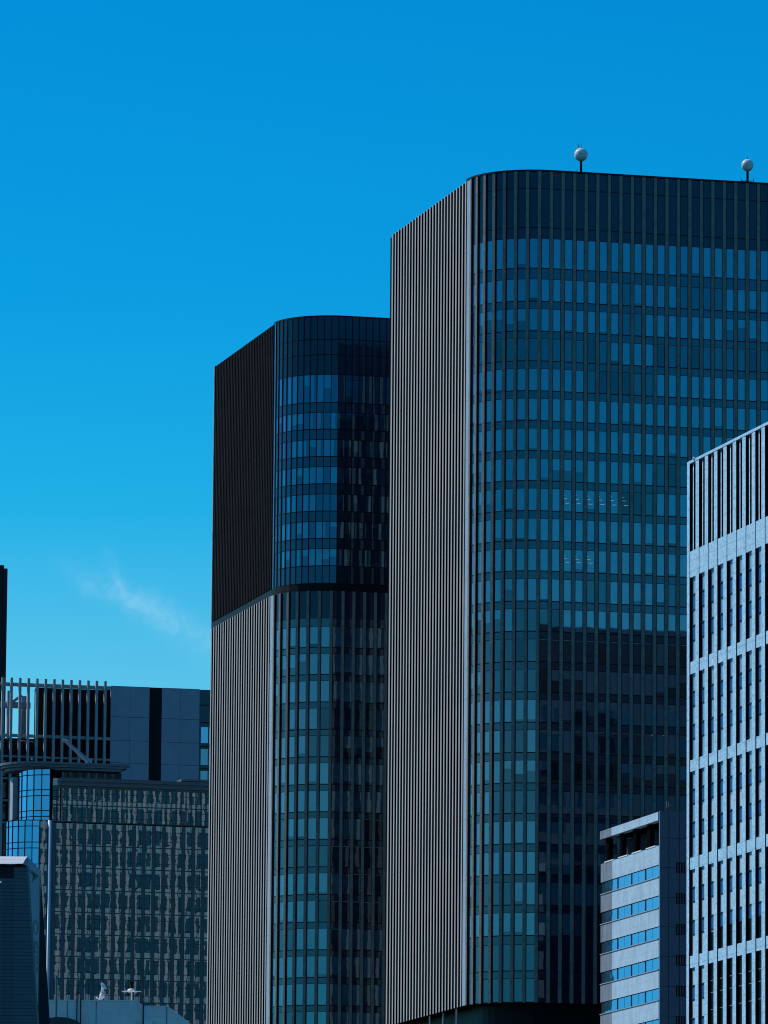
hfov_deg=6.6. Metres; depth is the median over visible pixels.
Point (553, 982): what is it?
window
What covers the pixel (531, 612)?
window
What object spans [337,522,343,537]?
window
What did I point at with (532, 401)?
window
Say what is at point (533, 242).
window
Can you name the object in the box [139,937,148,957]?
window
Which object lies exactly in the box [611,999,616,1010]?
window
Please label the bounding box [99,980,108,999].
window
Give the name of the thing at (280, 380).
window
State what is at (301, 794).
window
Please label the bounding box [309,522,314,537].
window
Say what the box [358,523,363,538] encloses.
window
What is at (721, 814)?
window
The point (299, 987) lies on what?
window
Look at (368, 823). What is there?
window
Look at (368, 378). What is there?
window
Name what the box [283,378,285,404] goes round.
window
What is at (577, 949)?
window
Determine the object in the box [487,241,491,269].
window
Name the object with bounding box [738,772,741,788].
window
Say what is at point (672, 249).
window
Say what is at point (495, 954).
window
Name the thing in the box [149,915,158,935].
window
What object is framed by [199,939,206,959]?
window
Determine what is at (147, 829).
window
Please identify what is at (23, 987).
building
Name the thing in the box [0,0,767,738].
sky
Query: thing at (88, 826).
window
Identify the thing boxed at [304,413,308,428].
window
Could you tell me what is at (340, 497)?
window
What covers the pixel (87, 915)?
window
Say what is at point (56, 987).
roof pole
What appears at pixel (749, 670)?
window
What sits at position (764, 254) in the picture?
window
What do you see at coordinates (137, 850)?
window
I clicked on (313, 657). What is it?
window
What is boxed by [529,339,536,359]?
window
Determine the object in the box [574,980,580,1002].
window
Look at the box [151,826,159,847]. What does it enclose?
window
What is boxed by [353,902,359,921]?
window
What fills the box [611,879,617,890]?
window
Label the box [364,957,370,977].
window
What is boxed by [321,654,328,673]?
window
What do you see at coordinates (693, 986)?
window
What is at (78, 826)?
window
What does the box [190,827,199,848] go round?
window
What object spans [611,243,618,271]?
window
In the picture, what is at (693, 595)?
window
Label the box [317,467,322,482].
window
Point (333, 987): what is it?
window
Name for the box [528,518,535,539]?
window
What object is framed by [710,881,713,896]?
window
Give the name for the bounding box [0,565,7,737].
dark tower
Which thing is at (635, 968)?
window
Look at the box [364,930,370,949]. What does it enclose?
window
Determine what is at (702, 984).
window
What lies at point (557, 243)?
window
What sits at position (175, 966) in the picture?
window
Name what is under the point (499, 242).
window
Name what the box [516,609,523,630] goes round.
window
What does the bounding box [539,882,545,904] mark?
window
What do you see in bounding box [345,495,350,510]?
window
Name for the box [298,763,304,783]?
window
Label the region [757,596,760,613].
window
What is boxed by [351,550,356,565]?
window
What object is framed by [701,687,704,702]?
window
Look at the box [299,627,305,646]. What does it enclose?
window
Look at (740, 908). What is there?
window
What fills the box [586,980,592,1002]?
window
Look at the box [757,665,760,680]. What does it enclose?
window
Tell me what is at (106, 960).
window
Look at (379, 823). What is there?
window
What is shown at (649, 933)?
window
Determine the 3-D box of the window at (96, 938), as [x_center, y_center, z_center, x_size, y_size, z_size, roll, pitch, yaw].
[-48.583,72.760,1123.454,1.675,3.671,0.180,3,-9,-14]
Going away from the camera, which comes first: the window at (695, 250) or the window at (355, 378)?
the window at (695, 250)
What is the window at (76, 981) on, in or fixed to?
in the glass office building at (114, 857)
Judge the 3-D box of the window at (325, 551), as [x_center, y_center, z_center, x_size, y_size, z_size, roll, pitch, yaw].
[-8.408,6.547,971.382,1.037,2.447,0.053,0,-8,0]
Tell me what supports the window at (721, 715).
in the stone office building at (727, 766)
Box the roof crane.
[62,739,91,762]
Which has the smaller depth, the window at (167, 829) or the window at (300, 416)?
the window at (300, 416)
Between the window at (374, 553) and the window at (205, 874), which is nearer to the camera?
the window at (374, 553)
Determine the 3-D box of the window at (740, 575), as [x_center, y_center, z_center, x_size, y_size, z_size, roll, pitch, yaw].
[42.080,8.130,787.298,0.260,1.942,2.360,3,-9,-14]
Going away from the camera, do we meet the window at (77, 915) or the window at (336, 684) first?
the window at (336, 684)
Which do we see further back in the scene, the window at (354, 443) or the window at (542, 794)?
the window at (354, 443)
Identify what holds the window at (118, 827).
in the glass office building at (114, 857)
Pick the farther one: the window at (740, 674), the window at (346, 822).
the window at (346, 822)
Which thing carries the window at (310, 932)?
in the office tower at (297, 796)
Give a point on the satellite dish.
(102, 995)
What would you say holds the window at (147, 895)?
in the glass office building at (114, 857)
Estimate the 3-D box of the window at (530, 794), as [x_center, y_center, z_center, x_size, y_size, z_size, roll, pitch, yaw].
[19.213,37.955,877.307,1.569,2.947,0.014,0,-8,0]
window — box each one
[2,804,5,819]
[3,782,6,797]
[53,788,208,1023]
[69,935,78,955]
[69,957,78,977]
[69,979,78,999]
[70,868,79,889]
[70,890,79,911]
[70,913,79,933]
[71,823,80,844]
[71,846,80,866]
[79,935,88,955]
[79,957,88,978]
[79,979,88,999]
[80,869,89,889]
[80,891,89,911]
[80,913,89,933]
[81,824,90,845]
[81,846,90,867]
[89,935,98,956]
[89,957,98,978]
[89,980,98,999]
[90,869,99,889]
[90,891,99,911]
[90,913,99,934]
[91,824,100,845]
[91,847,100,867]
[99,936,108,956]
[99,958,108,978]
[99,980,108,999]
[100,847,110,867]
[100,869,109,890]
[100,891,109,912]
[100,913,109,934]
[101,824,110,845]
[109,936,118,956]
[109,958,118,978]
[109,980,118,999]
[110,847,119,868]
[110,869,119,890]
[110,892,119,912]
[110,914,119,934]
[111,825,120,846]
[129,914,138,935]
[129,936,138,957]
[129,959,138,979]
[129,981,138,1000]
[130,848,139,868]
[130,870,139,890]
[130,892,139,913]
[131,825,140,846]
[138,981,148,1001]
[139,915,148,935]
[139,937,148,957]
[139,959,148,979]
[140,848,149,869]
[140,870,149,891]
[140,893,149,913]
[141,826,150,847]
[148,981,157,1002]
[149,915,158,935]
[149,937,158,957]
[149,959,158,980]
[150,849,159,869]
[150,871,159,891]
[150,893,159,913]
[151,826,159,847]
[158,982,167,1002]
[159,893,169,914]
[159,915,168,936]
[159,937,168,958]
[159,959,168,980]
[160,826,169,847]
[160,849,169,869]
[160,871,169,891]
[169,916,178,936]
[169,938,178,958]
[169,960,178,980]
[170,827,179,848]
[170,849,179,870]
[170,871,179,892]
[170,893,178,914]
[178,960,188,980]
[179,894,188,914]
[179,916,188,936]
[179,938,188,958]
[180,827,189,848]
[180,850,189,870]
[180,872,189,892]
[188,960,197,981]
[189,872,199,892]
[189,894,198,914]
[189,916,198,937]
[189,938,198,959]
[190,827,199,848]
[190,850,199,870]
[198,961,206,981]
[199,872,207,893]
[199,894,207,915]
[199,916,207,937]
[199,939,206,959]
[200,771,207,779]
[200,828,208,848]
[200,850,207,871]
[201,727,207,742]
[201,749,207,764]
[272,627,383,1023]
[274,377,388,569]
[279,379,281,405]
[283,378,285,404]
[287,377,290,404]
[291,468,295,484]
[291,496,295,511]
[291,523,294,539]
[291,550,294,566]
[292,376,296,403]
[292,441,295,457]
[296,522,301,538]
[296,550,300,565]
[296,929,302,949]
[296,956,302,976]
[296,984,302,1004]
[297,441,301,456]
[297,468,301,483]
[297,495,301,511]
[297,818,303,838]
[297,846,303,866]
[297,874,303,893]
[297,901,303,921]
[298,376,302,402]
[298,413,302,429]
[298,736,304,756]
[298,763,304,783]
[298,791,304,811]
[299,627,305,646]
[299,654,305,674]
[299,681,305,701]
[299,709,304,728]
[302,549,307,565]
[303,440,308,456]
[303,467,308,483]
[303,495,307,510]
[303,522,307,537]
[304,375,309,402]
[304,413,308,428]
[307,901,314,921]
[307,929,314,948]
[307,956,314,976]
[307,984,313,1004]
[308,791,315,810]
[308,818,315,838]
[308,846,315,865]
[308,873,314,893]
[309,494,314,510]
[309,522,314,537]
[309,549,314,565]
[309,681,316,701]
[309,708,316,728]
[309,736,316,755]
[309,763,315,783]
[310,375,316,401]
[310,413,315,428]
[310,440,315,455]
[310,467,315,483]
[310,627,317,646]
[310,654,316,673]
[316,494,322,510]
[316,522,321,537]
[316,549,321,564]
[317,375,323,401]
[317,413,322,428]
[317,440,322,455]
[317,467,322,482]
[318,929,326,948]
[318,956,326,976]
[318,984,325,1004]
[319,846,327,865]
[319,873,326,893]
[319,901,326,921]
[320,736,328,755]
[320,763,327,783]
[320,791,327,810]
[320,818,327,838]
[321,627,329,646]
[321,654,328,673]
[321,681,328,700]
[321,708,328,728]
[323,494,329,510]
[323,522,328,537]
[323,549,328,564]
[324,375,330,401]
[324,413,330,428]
[324,440,329,455]
[324,467,329,482]
[330,494,336,510]
[330,522,336,537]
[330,549,335,564]
[330,901,338,921]
[330,929,337,948]
[330,956,337,976]
[330,984,337,1004]
[331,375,337,401]
[331,413,337,428]
[331,440,336,455]
[331,467,336,482]
[331,818,338,838]
[331,846,338,866]
[331,873,338,893]
[332,708,339,728]
[332,736,339,755]
[332,763,339,783]
[332,791,339,810]
[333,627,340,646]
[333,654,340,673]
[333,681,340,701]
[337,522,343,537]
[337,549,342,565]
[338,413,344,428]
[338,440,343,455]
[338,467,343,483]
[338,494,343,510]
[339,375,344,401]
[342,901,349,921]
[342,929,348,949]
[342,957,348,976]
[342,984,348,1004]
[343,764,350,783]
[343,791,350,811]
[343,819,349,838]
[343,846,349,866]
[343,874,349,893]
[344,549,349,565]
[344,681,351,701]
[344,709,350,728]
[344,736,350,756]
[345,440,350,456]
[345,467,350,483]
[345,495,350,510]
[345,522,350,537]
[346,375,351,402]
[346,413,350,428]
[351,522,356,538]
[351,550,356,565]
[352,413,357,429]
[352,441,357,456]
[352,468,357,483]
[352,495,357,510]
[352,985,359,1004]
[353,376,358,402]
[353,874,360,894]
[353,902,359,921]
[353,929,359,949]
[353,957,359,977]
[354,764,361,784]
[354,791,360,811]
[354,819,360,839]
[354,846,360,866]
[355,709,361,729]
[355,737,361,756]
[358,495,363,511]
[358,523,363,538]
[358,550,363,565]
[359,376,364,402]
[359,414,364,429]
[359,441,364,456]
[359,468,364,483]
[363,985,370,1005]
[364,874,371,894]
[364,902,370,922]
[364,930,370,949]
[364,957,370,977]
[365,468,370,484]
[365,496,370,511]
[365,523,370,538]
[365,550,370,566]
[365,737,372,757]
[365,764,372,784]
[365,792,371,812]
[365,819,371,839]
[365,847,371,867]
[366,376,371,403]
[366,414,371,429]
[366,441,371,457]
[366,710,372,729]
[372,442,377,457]
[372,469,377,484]
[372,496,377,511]
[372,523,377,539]
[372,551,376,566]
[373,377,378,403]
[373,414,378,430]
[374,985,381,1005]
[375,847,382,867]
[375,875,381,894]
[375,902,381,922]
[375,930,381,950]
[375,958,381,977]
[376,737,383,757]
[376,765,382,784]
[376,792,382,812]
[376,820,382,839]
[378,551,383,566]
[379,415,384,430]
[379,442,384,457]
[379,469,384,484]
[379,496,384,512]
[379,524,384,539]
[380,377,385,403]
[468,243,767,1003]
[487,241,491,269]
[492,945,498,970]
[496,240,501,268]
[503,945,509,970]
[503,979,509,1001]
[507,239,513,267]
[514,945,521,969]
[514,979,521,1001]
[515,760,522,781]
[515,791,522,812]
[515,821,522,842]
[515,852,522,873]
[515,882,522,903]
[515,913,521,934]
[516,579,523,600]
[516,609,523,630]
[516,639,523,660]
[516,669,523,690]
[516,700,522,721]
[516,730,522,751]
[517,369,524,389]
[517,398,524,419]
[517,428,524,449]
[517,458,524,479]
[517,488,523,509]
[517,518,523,539]
[517,549,523,569]
[518,239,525,267]
[518,279,525,300]
[518,309,524,330]
[518,339,524,359]
[526,945,533,969]
[526,979,533,1001]
[527,730,534,751]
[527,760,534,781]
[527,791,534,812]
[527,821,534,842]
[527,852,534,873]
[527,882,534,903]
[527,913,534,934]
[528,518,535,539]
[528,549,535,569]
[528,579,535,599]
[528,609,535,630]
[528,639,535,660]
[528,669,535,690]
[528,700,535,721]
[529,309,536,329]
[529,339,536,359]
[529,369,536,389]
[529,398,536,419]
[529,428,536,449]
[529,458,536,479]
[529,488,536,509]
[530,239,537,267]
[538,979,545,1001]
[539,761,546,782]
[539,791,546,812]
[539,821,546,843]
[539,852,546,873]
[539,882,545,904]
[539,913,545,934]
[539,945,545,970]
[542,239,548,267]
[550,945,557,970]
[550,979,557,1001]
[551,852,557,873]
[551,883,557,904]
[551,913,557,935]
[553,239,560,268]
[562,914,569,935]
[562,946,569,970]
[562,980,569,1002]
[563,853,569,874]
[563,883,569,904]
[565,240,572,268]
[574,884,581,905]
[574,914,581,935]
[574,946,581,971]
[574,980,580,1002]
[577,241,583,269]
[586,914,592,936]
[586,946,592,971]
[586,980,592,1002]
[588,241,595,270]
[600,242,606,270]
[605,881,610,892]
[605,911,610,922]
[605,941,610,952]
[605,971,610,982]
[605,1001,610,1012]
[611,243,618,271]
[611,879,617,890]
[611,909,617,920]
[611,939,617,950]
[611,969,617,980]
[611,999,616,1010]
[618,997,624,1008]
[619,876,624,887]
[619,907,624,918]
[619,937,624,948]
[619,967,624,978]
[623,243,629,271]
[625,874,631,885]
[625,905,630,916]
[625,935,630,946]
[625,966,630,976]
[625,996,630,1007]
[632,902,638,914]
[632,933,638,944]
[632,963,638,975]
[632,994,638,1005]
[633,872,638,883]
[635,244,641,272]
[639,870,644,881]
[639,901,644,912]
[639,931,644,942]
[639,962,644,973]
[639,992,644,1003]
[646,244,652,273]
[646,898,652,910]
[646,929,652,940]
[646,960,652,971]
[646,990,652,1002]
[647,868,652,879]
[653,866,658,877]
[653,896,658,908]
[653,927,658,938]
[653,958,658,969]
[653,989,658,1000]
[658,245,664,273]
[669,246,675,274]
[681,246,687,275]
[691,593,694,610]
[691,624,694,640]
[691,691,694,706]
[691,724,694,738]
[691,788,694,803]
[691,821,694,836]
[691,886,694,901]
[691,920,694,934]
[691,985,694,1000]
[692,247,698,275]
[700,818,703,833]
[700,884,703,899]
[700,917,703,932]
[700,983,703,997]
[701,589,704,606]
[701,620,704,636]
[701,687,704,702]
[701,720,704,735]
[701,785,703,800]
[704,248,710,276]
[710,585,713,602]
[710,616,713,633]
[710,683,713,699]
[710,716,713,732]
[710,782,713,797]
[710,815,713,830]
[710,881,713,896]
[710,914,713,929]
[715,248,721,277]
[719,581,722,598]
[719,613,722,629]
[719,680,722,695]
[719,713,722,728]
[719,779,722,794]
[719,812,722,827]
[719,878,722,893]
[719,912,722,927]
[727,249,733,277]
[728,775,732,791]
[728,809,732,824]
[728,875,732,891]
[728,909,732,924]
[729,577,732,594]
[729,608,732,625]
[729,676,732,691]
[729,709,732,725]
[738,250,744,278]
[738,573,741,590]
[738,605,741,621]
[738,672,741,688]
[738,706,741,721]
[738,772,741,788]
[738,806,741,821]
[738,872,741,888]
[738,906,741,921]
[748,568,751,586]
[748,600,751,617]
[748,668,751,684]
[748,702,751,718]
[748,769,751,784]
[748,803,751,818]
[748,869,751,885]
[748,903,751,919]
[749,250,756,278]
[757,564,760,581]
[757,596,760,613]
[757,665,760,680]
[757,699,760,714]
[757,766,760,781]
[757,800,760,815]
[757,866,761,882]
[757,901,761,916]
[761,251,767,279]
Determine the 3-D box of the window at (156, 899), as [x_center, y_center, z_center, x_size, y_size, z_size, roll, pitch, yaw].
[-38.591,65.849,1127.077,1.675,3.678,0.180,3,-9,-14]
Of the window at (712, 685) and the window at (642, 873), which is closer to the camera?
the window at (712, 685)
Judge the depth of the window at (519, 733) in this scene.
878.56 m
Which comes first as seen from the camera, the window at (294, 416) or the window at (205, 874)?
the window at (294, 416)
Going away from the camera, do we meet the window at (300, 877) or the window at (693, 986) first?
the window at (693, 986)
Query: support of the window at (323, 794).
in the office tower at (297, 796)
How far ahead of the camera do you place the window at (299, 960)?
963.26 m
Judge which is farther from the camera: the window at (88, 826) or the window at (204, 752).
the window at (204, 752)
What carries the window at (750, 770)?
in the stone office building at (727, 766)
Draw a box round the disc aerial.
[122,981,141,999]
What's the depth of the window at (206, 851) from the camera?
1130.29 m
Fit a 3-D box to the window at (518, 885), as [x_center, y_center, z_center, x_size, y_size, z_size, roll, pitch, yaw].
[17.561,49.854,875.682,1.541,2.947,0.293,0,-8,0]
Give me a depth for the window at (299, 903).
964.43 m
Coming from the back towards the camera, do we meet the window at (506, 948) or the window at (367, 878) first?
the window at (367, 878)
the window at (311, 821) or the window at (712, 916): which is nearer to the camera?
the window at (712, 916)
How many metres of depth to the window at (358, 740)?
967.97 m
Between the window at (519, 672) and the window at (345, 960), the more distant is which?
the window at (345, 960)
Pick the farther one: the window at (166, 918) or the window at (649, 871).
the window at (166, 918)
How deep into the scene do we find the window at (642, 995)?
835.36 m
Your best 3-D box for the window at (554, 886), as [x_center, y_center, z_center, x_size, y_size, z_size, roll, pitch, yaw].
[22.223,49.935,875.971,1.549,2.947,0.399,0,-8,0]
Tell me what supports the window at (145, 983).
in the glass office building at (114, 857)
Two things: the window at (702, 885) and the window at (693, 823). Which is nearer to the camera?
the window at (702, 885)
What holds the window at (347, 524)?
in the office tower at (297, 796)
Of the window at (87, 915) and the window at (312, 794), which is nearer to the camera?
the window at (312, 794)
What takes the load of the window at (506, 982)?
in the office tower at (578, 371)
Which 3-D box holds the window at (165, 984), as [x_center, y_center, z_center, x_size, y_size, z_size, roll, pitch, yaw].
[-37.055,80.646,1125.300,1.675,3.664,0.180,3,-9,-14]
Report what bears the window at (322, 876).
in the office tower at (297, 796)
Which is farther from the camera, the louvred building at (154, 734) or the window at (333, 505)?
the louvred building at (154, 734)
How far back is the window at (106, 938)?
1123.96 m
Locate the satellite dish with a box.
[96,982,106,999]
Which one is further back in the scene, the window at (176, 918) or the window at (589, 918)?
the window at (176, 918)
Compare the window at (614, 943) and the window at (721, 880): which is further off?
the window at (614, 943)
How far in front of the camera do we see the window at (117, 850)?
1126.44 m
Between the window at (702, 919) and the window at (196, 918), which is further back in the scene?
the window at (196, 918)
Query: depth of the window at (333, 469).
973.19 m
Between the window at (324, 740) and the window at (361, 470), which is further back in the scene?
the window at (361, 470)
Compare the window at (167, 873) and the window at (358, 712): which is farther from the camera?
the window at (167, 873)
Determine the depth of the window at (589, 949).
875.99 m
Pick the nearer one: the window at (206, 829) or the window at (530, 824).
the window at (530, 824)
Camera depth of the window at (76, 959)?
1122.05 m
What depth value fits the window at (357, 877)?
965.14 m
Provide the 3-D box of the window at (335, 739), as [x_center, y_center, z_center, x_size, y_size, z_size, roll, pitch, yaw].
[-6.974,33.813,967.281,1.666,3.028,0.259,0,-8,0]
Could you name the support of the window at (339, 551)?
in the office tower at (297, 796)
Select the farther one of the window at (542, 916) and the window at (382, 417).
the window at (382, 417)
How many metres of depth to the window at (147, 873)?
1127.26 m
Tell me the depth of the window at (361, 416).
975.21 m
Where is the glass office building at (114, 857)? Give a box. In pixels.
[0,761,208,1023]
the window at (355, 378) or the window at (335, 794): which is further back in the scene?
the window at (355, 378)
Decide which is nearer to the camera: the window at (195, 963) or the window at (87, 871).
the window at (87, 871)
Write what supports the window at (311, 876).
in the office tower at (297, 796)
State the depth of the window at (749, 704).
781.98 m
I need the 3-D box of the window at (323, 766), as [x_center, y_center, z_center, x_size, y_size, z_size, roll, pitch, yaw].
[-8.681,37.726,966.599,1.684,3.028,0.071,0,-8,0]
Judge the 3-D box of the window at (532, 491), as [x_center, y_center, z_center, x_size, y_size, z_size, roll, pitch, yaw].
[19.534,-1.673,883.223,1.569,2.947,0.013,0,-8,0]
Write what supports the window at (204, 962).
in the glass office building at (114, 857)
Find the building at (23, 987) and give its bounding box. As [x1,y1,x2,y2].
[0,856,49,1023]
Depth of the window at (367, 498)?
973.66 m
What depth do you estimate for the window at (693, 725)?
803.46 m
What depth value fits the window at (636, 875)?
840.27 m
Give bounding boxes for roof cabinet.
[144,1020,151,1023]
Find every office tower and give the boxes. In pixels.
[206,315,389,1023]
[384,169,767,1023]
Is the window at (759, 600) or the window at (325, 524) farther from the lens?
the window at (325, 524)
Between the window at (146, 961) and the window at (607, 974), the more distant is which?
the window at (146, 961)
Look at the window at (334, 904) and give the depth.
963.73 m
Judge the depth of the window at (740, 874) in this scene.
782.55 m
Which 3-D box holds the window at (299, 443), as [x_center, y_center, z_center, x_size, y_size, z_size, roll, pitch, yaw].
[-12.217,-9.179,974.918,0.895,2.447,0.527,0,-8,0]
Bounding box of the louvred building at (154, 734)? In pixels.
[0,677,209,855]
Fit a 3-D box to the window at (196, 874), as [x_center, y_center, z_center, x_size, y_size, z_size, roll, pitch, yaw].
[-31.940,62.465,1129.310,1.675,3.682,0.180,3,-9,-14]
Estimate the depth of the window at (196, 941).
1127.54 m
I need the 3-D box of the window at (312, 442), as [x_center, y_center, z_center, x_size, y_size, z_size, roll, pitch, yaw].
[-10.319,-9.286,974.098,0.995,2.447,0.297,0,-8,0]
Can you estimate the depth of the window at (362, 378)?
975.80 m
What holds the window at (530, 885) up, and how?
in the office tower at (578, 371)
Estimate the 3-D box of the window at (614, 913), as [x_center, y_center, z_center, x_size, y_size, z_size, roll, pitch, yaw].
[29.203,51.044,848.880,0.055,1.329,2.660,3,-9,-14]
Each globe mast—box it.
[574,144,587,171]
[741,157,753,181]
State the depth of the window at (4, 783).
1216.78 m
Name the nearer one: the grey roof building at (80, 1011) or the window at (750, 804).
the grey roof building at (80, 1011)
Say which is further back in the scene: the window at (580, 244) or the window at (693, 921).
the window at (580, 244)
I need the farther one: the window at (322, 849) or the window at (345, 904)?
the window at (322, 849)
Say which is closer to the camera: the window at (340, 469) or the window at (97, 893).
the window at (340, 469)
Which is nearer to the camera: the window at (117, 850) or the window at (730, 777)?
the window at (730, 777)
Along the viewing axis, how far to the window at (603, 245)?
890.22 m
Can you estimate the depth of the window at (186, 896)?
1128.36 m
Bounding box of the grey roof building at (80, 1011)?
[49,992,189,1023]
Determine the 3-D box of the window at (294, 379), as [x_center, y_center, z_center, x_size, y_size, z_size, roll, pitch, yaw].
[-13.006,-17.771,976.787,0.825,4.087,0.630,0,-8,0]
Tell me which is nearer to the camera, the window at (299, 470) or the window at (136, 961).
the window at (299, 470)
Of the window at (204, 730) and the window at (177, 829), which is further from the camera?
the window at (204, 730)
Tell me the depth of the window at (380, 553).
972.95 m
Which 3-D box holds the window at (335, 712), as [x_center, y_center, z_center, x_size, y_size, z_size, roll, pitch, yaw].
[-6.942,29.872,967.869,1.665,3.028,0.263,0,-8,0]
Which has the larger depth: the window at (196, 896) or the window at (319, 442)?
the window at (196, 896)
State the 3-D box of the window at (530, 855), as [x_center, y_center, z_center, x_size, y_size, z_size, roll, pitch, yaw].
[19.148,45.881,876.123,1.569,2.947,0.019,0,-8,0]
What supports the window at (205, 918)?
in the glass office building at (114, 857)
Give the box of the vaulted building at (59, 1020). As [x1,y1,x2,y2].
[50,1017,79,1023]
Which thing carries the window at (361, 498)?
in the office tower at (297, 796)
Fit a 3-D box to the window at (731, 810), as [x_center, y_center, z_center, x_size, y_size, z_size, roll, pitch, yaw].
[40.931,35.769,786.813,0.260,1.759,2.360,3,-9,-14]
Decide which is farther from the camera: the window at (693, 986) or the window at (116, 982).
the window at (116, 982)
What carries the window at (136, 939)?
in the glass office building at (114, 857)
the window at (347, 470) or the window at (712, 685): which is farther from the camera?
the window at (347, 470)
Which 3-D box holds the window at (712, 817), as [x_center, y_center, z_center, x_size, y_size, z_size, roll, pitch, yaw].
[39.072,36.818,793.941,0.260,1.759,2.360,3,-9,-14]
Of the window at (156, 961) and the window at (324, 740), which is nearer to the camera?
the window at (324, 740)
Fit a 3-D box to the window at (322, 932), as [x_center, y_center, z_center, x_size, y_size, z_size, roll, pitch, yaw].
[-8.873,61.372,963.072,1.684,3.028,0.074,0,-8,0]
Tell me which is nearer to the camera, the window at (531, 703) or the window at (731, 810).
the window at (731, 810)
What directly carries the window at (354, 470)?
in the office tower at (297, 796)
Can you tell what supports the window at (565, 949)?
in the office tower at (578, 371)
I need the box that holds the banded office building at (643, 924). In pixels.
[600,811,686,1023]
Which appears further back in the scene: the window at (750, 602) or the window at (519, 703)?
the window at (519, 703)
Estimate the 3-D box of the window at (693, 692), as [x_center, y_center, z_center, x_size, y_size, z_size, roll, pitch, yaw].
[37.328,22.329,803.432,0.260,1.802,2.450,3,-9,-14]
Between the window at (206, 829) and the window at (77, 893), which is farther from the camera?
the window at (206, 829)
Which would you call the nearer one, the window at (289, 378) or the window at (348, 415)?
the window at (348, 415)
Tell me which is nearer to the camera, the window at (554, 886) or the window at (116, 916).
the window at (554, 886)
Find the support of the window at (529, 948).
in the office tower at (578, 371)
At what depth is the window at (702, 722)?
799.74 m
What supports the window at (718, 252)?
in the office tower at (578, 371)
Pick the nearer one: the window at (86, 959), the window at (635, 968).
the window at (635, 968)
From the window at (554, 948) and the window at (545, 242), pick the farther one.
the window at (545, 242)
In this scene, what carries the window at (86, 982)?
in the glass office building at (114, 857)
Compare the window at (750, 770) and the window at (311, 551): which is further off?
the window at (311, 551)
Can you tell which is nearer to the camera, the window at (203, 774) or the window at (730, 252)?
the window at (730, 252)
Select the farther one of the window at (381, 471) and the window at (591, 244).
the window at (381, 471)
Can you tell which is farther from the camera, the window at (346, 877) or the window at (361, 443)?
the window at (361, 443)
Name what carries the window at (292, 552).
in the office tower at (297, 796)
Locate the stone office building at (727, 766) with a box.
[686,422,767,1023]
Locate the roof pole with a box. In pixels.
[54,975,57,1016]
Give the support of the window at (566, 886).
in the office tower at (578, 371)
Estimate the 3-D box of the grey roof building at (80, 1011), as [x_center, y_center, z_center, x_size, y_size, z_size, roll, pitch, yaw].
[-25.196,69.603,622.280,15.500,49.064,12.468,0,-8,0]
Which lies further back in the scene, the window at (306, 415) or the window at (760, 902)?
the window at (306, 415)
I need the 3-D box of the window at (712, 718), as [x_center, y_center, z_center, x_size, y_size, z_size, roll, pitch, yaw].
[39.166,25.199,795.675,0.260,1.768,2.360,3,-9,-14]
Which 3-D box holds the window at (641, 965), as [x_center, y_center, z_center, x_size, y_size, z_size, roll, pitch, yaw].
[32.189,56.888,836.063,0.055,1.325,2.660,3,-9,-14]
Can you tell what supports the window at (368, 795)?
in the office tower at (297, 796)
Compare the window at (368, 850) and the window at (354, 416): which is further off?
the window at (354, 416)
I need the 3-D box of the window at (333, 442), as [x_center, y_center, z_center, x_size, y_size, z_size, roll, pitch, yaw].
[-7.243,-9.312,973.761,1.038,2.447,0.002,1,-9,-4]
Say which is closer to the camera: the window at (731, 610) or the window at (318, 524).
the window at (731, 610)
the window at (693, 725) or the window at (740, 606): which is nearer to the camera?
the window at (740, 606)
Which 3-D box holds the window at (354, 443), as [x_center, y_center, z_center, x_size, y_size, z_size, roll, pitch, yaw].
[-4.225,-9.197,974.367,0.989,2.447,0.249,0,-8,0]
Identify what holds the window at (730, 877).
in the stone office building at (727, 766)
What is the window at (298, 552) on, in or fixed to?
in the office tower at (297, 796)
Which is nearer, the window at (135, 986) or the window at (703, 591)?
the window at (703, 591)
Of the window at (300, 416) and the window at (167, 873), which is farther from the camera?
the window at (167, 873)
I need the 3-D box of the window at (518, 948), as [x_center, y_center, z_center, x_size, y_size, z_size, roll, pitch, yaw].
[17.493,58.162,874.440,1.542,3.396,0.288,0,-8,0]
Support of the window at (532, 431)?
in the office tower at (578, 371)
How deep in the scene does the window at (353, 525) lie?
972.47 m
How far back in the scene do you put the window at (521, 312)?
886.96 m
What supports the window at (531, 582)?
in the office tower at (578, 371)
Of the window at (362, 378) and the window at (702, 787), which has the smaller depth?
the window at (702, 787)
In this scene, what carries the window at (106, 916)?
in the glass office building at (114, 857)
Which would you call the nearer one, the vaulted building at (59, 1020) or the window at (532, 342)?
the vaulted building at (59, 1020)
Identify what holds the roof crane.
on the glass office building at (114, 857)
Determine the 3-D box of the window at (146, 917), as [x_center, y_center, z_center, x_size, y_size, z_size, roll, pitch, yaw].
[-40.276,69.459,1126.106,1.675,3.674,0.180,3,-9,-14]
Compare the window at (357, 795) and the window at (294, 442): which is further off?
the window at (294, 442)
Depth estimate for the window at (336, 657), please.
969.15 m
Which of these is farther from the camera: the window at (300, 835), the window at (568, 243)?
the window at (300, 835)
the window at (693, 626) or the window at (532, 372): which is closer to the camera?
the window at (693, 626)
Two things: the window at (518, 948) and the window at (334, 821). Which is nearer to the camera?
the window at (518, 948)
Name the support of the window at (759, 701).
in the stone office building at (727, 766)
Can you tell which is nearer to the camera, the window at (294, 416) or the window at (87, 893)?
the window at (294, 416)
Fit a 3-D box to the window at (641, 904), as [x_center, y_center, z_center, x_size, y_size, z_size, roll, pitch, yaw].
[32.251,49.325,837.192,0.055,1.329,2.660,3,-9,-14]
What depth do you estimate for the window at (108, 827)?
1126.71 m
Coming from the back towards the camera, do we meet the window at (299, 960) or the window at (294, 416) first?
the window at (294, 416)

